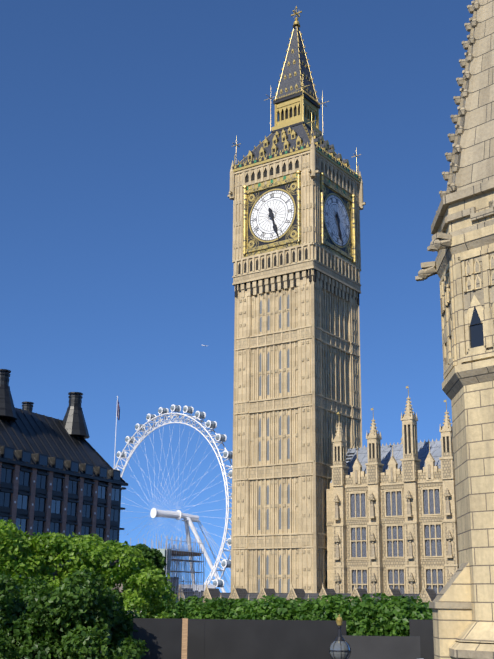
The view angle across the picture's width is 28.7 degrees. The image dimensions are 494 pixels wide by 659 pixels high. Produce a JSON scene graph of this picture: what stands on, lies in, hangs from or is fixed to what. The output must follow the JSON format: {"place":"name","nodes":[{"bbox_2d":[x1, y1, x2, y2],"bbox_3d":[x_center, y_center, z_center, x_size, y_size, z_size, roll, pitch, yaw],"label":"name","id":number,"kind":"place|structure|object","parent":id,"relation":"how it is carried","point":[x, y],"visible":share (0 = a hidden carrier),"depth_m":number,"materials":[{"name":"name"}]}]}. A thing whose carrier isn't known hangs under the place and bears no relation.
{"place":"outdoors","nodes":[
{"label":"outdoors","id":0,"kind":"place"},
{"bbox_2d":[0,369,127,592],"bbox_3d":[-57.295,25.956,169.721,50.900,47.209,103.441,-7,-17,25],"label":"building","id":1,"kind":"structure","parent":0,"point":[58,476],"depth_m":166.82,"materials":[{"name":"brown metal"}]},
{"bbox_2d":[111,535,205,615],"bbox_3d":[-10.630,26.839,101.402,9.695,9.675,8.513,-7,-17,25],"label":"scaffolded building","id":2,"kind":"structure","parent":0,"point":[169,554],"depth_m":100.33,"materials":[{"name":"silver metal"}]},
{"bbox_2d":[183,585,214,591],"bbox_3d":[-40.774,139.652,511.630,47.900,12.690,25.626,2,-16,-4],"label":"distant riverside","id":3,"kind":"object","parent":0,"point":[201,587],"visible":0.04,"depth_m":501.38,"materials":[{"name":"white"}]},
{"bbox_2d":[0,0,474,592],"label":"sky","id":4,"kind":"structure","parent":0,"point":[121,121],"materials":[{"name":"blue"}]},
{"label":"ground","id":5,"kind":"structure","parent":0,"visible":0},
{"bbox_2d":[0,519,176,658],"bbox_3d":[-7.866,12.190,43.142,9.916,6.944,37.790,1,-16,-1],"label":"yard trees","id":6,"kind":"object","parent":5,"relation":"on","point":[76,607],"visible":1,"depth_m":28.25,"materials":[{"name":"green plant"}]},
{"bbox_2d":[115,404,232,592],"bbox_3d":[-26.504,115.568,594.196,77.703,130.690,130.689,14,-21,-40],"label":"ferris wheel","id":7,"kind":"object","parent":5,"relation":"on","point":[189,520],"visible":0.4,"depth_m":575.62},
{"bbox_2d":[133,618,433,658],"bbox_3d":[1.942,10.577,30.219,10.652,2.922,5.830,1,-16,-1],"label":"site hoarding","id":8,"kind":"object","parent":5,"relation":"on","point":[174,638],"visible":0.94,"depth_m":32.92,"materials":[{"name":"black wood"}]},
{"bbox_2d":[138,593,432,635],"bbox_3d":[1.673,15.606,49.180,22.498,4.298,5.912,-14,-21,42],"label":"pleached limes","id":9,"kind":"object","parent":5,"relation":"on","point":[363,615],"visible":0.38,"depth_m":46.41,"materials":[{"name":"green plant"}]},
{"bbox_2d":[228,6,365,592],"bbox_3d":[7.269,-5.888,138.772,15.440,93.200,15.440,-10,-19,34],"label":"clock tower","id":10,"kind":"structure","parent":5,"relation":"on","point":[295,194],"depth_m":132.06,"materials":[{"name":"stone"}]},
{"bbox_2d":[178,386,458,609],"bbox_3d":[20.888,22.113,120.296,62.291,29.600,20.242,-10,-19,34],"label":"palace building","id":11,"kind":"structure","parent":5,"relation":"on","point":[391,523],"depth_m":118.48,"materials":[{"name":"stone"}]},
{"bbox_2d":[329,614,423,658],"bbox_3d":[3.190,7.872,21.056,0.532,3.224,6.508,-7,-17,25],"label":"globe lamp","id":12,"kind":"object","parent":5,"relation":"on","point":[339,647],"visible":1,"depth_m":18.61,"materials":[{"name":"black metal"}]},
{"bbox_2d":[415,0,493,658],"bbox_3d":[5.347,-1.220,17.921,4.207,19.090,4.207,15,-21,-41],"label":"church turret","id":13,"kind":"object","parent":5,"relation":"on","point":[461,604],"visible":1,"depth_m":16.82,"materials":[{"name":"beige stone"}]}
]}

